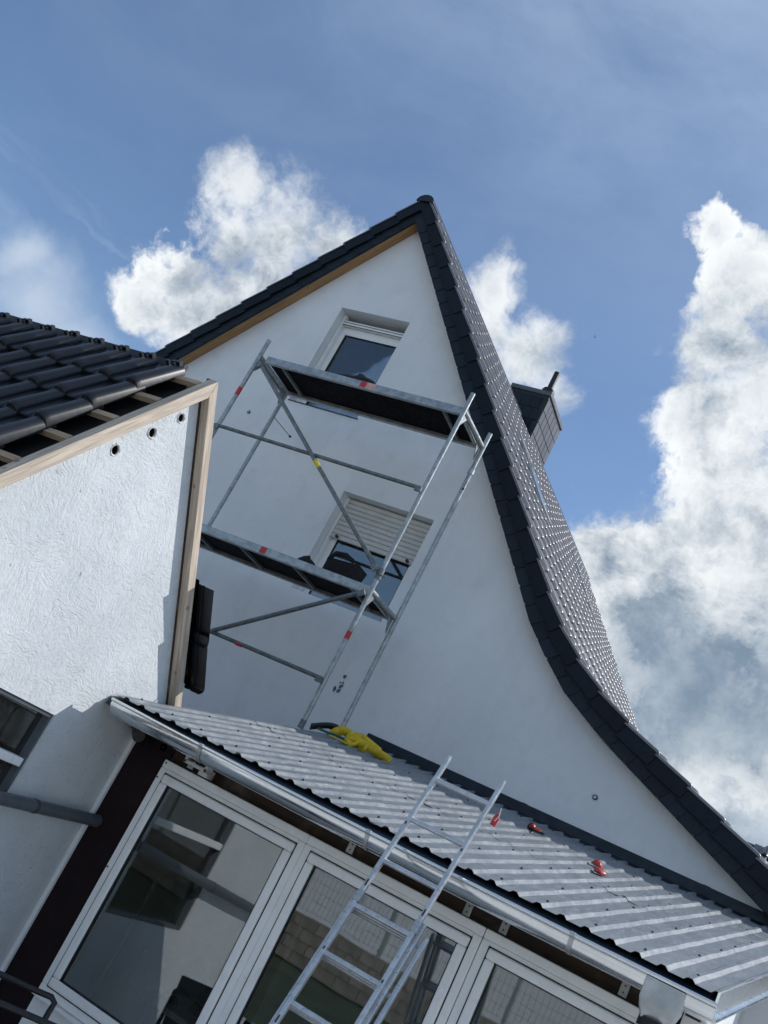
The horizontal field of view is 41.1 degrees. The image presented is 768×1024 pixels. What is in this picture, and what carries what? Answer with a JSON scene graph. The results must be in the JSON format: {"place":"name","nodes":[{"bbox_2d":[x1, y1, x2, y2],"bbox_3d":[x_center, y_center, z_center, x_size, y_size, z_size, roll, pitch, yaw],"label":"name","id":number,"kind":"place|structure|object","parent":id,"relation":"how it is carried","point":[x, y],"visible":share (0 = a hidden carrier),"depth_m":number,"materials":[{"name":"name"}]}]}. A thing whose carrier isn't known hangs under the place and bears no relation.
{"place":"outdoors","nodes":[
{"label":"outdoors","id":0,"kind":"place"},
{"bbox_2d":[141,989,197,1023],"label":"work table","id":1,"kind":"object","parent":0,"point":[179,1014],"visible":0.67,"depth_m":6.36,"materials":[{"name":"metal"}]},
{"bbox_2d":[192,953,229,1016],"bbox_3d":[-1.018,3.021,6.588,0.221,0.501,0.200,18,-20,28],"label":"dark sack","id":2,"kind":"object","parent":1,"relation":"on","point":[200,1000],"visible":0.17,"depth_m":6.51,"materials":[{"name":"fabric"}]},
{"bbox_2d":[164,995,178,1005],"bbox_3d":[-1.344,3.082,6.493,0.120,0.050,0.075,7,-27,49],"label":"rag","id":3,"kind":"object","parent":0,"point":[172,1000],"visible":1,"depth_m":6.46,"materials":[{"name":"black fabric"}]},
{"bbox_2d":[0,0,767,846],"label":"sky","id":4,"kind":"structure","parent":0,"point":[595,172],"materials":[{"name":"blue"}]},
{"bbox_2d":[154,195,767,1023],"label":"white house","id":5,"kind":"structure","parent":0,"point":[496,665],"depth_m":11.00,"materials":[{"name":"paint"}]},
{"bbox_2d":[288,315,403,419],"bbox_3d":[-0.383,-1.732,12.758,1.039,1.528,0.401,18,-20,28],"label":"window","id":6,"kind":"structure","parent":5,"relation":"in","point":[355,348],"depth_m":12.91,"materials":[{"name":"white plastic"}]},
{"bbox_2d":[298,497,431,621],"bbox_3d":[-0.202,0.588,11.402,1.195,1.351,0.165,18,-20,28],"label":"window","id":7,"kind":"structure","parent":5,"relation":"in","point":[378,528],"depth_m":11.52,"materials":[{"name":"white plastic"}]},
{"bbox_2d":[517,428,551,525],"bbox_3d":[2.050,-0.468,14.158,0.826,0.996,0.780,18,-20,28],"label":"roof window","id":8,"kind":"structure","parent":5,"relation":"in","point":[533,475],"depth_m":13.91,"materials":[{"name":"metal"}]},
{"bbox_2d":[571,550,597,625],"bbox_3d":[3.521,1.359,18.129,0.826,0.996,0.780,18,-20,28],"label":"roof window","id":9,"kind":"structure","parent":5,"relation":"in","point":[576,565],"depth_m":17.86,"materials":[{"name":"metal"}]},
{"label":"ground","id":10,"kind":"structure","parent":0,"visible":0},
{"bbox_2d":[0,312,217,967],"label":"stucco outbuilding","id":11,"kind":"structure","parent":10,"relation":"on","point":[105,449],"depth_m":6.12,"materials":[{"name":"paint"}]},
{"bbox_2d":[0,688,52,791],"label":"window","id":12,"kind":"structure","parent":11,"relation":"in","point":[22,723],"depth_m":5.90,"materials":[{"name":"white plastic"}]},
{"bbox_2d":[0,791,101,826],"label":"grey pipe","id":13,"kind":"object","parent":11,"relation":"attached to","point":[24,803],"visible":1,"depth_m":6.08,"materials":[{"name":"grey metal"}]},
{"bbox_2d":[132,729,144,741],"bbox_3d":[-1.605,1.440,6.645,0.083,0.098,0.158,35,-19,-21],"label":"wall spotlight","id":14,"kind":"object","parent":11,"relation":"attached to","point":[137,736],"depth_m":6.58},
{"bbox_2d":[0,695,767,1023],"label":"metal roofed annex","id":15,"kind":"object","parent":10,"relation":"on","point":[238,855],"visible":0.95,"depth_m":6.25,"materials":[{"name":"metal"}]},
{"bbox_2d":[39,759,309,1023],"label":"window","id":16,"kind":"structure","parent":15,"relation":"in","point":[292,840],"depth_m":6.11,"materials":[{"name":"white plastic"}]},
{"bbox_2d":[183,755,212,774],"bbox_3d":[-1.108,1.563,6.388,0.182,0.122,0.205,18,-20,28],"label":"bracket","id":17,"kind":"object","parent":15,"relation":"attached to","point":[206,769],"visible":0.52,"depth_m":6.29,"materials":[{"name":"white plastic"}]},
{"bbox_2d":[197,763,215,780],"bbox_3d":[-1.158,1.596,6.443,0.208,0.107,0.094,18,-20,28],"label":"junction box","id":18,"kind":"object","parent":15,"relation":"attached to","point":[207,776],"visible":0.53,"depth_m":6.38,"materials":[{"name":"white plastic"}]},
{"bbox_2d":[199,339,491,728],"bbox_3d":[-1.530,1.381,10.053,2.727,6.590,0.827,18,-20,28],"label":"scaffold","id":19,"kind":"object","parent":15,"relation":"on","point":[448,423],"visible":0.81,"depth_m":10.47,"materials":[{"name":"metal"}]},
{"bbox_2d":[298,556,315,565],"bbox_3d":[-0.739,0.484,10.008,0.244,0.122,0.122,18,-20,28],"label":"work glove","id":20,"kind":"object","parent":19,"relation":"on","point":[307,559],"visible":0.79,"depth_m":9.98,"materials":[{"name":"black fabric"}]},
{"bbox_2d":[324,551,366,581],"bbox_3d":[-0.385,0.565,9.966,0.365,0.277,0.256,18,-20,28],"label":"tool bag","id":21,"kind":"object","parent":19,"relation":"on","point":[355,572],"visible":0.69,"depth_m":9.88,"materials":[{"name":"black fabric"}]},
{"bbox_2d":[338,373,375,383],"bbox_3d":[-0.300,-1.418,10.925,0.679,0.163,0.193,15,-22,36],"label":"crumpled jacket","id":22,"kind":"object","parent":19,"relation":"on","point":[361,377],"visible":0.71,"depth_m":10.82,"materials":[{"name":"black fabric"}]},
{"bbox_2d":[309,722,391,763],"bbox_3d":[-0.275,2.064,9.246,0.791,0.204,0.286,25,-18,9],"label":"tarp","id":23,"kind":"object","parent":15,"relation":"on","point":[363,743],"visible":0.94,"depth_m":9.22,"materials":[{"name":"yellow plastic"}]},
{"bbox_2d":[217,835,487,1023],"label":"window","id":24,"kind":"structure","parent":15,"relation":"in","point":[441,919],"depth_m":5.69,"materials":[{"name":"white plastic"}]},
{"bbox_2d":[527,823,544,834],"bbox_3d":[1.226,2.555,8.232,0.156,0.065,0.059,18,-20,28],"label":"roof clamp","id":25,"kind":"object","parent":15,"relation":"on","point":[532,827],"visible":1,"depth_m":8.23,"materials":[{"name":"red plastic"}]},
{"bbox_2d":[446,929,638,1023],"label":"window","id":26,"kind":"structure","parent":15,"relation":"in","point":[495,949],"depth_m":5.27,"materials":[{"name":"white plastic"}]},
{"bbox_2d":[591,860,602,867],"bbox_3d":[1.605,2.637,7.693,0.093,0.044,0.098,18,-20,28],"label":"red pad","id":27,"kind":"object","parent":15,"relation":"on","point":[597,863],"visible":0.98,"depth_m":7.66,"materials":[{"name":"plastic"}]},
{"bbox_2d":[593,867,605,876],"bbox_3d":[1.539,2.548,7.271,0.092,0.045,0.106,18,-20,28],"label":"red pad","id":28,"kind":"object","parent":15,"relation":"on","point":[600,871],"visible":1,"depth_m":7.25,"materials":[{"name":"plastic"}]},
{"bbox_2d":[748,842,767,864],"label":"neighbour house","id":29,"kind":"structure","parent":10,"relation":"on","point":[762,851],"depth_m":15.38,"materials":[{"name":"tile"}]},
{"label":"terrace","id":30,"kind":"structure","parent":0,"visible":0},
{"bbox_2d":[0,971,56,1023],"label":"garden chair","id":31,"kind":"object","parent":30,"relation":"on","point":[21,1012],"visible":1,"depth_m":5.08,"materials":[{"name":"black metal"}]},
{"bbox_2d":[268,755,505,1023],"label":"extension ladder","id":32,"kind":"object","parent":30,"relation":"on","point":[381,988],"visible":1,"depth_m":4.82,"materials":[{"name":"metal"}]},
{"bbox_2d":[490,808,501,826],"bbox_3d":[0.576,1.563,5.243,0.034,0.100,0.023,18,-20,28],"label":"red tag","id":33,"kind":"object","parent":32,"relation":"hanging from","point":[494,821],"visible":1,"depth_m":5.24,"materials":[{"name":"plastic"}]}
]}

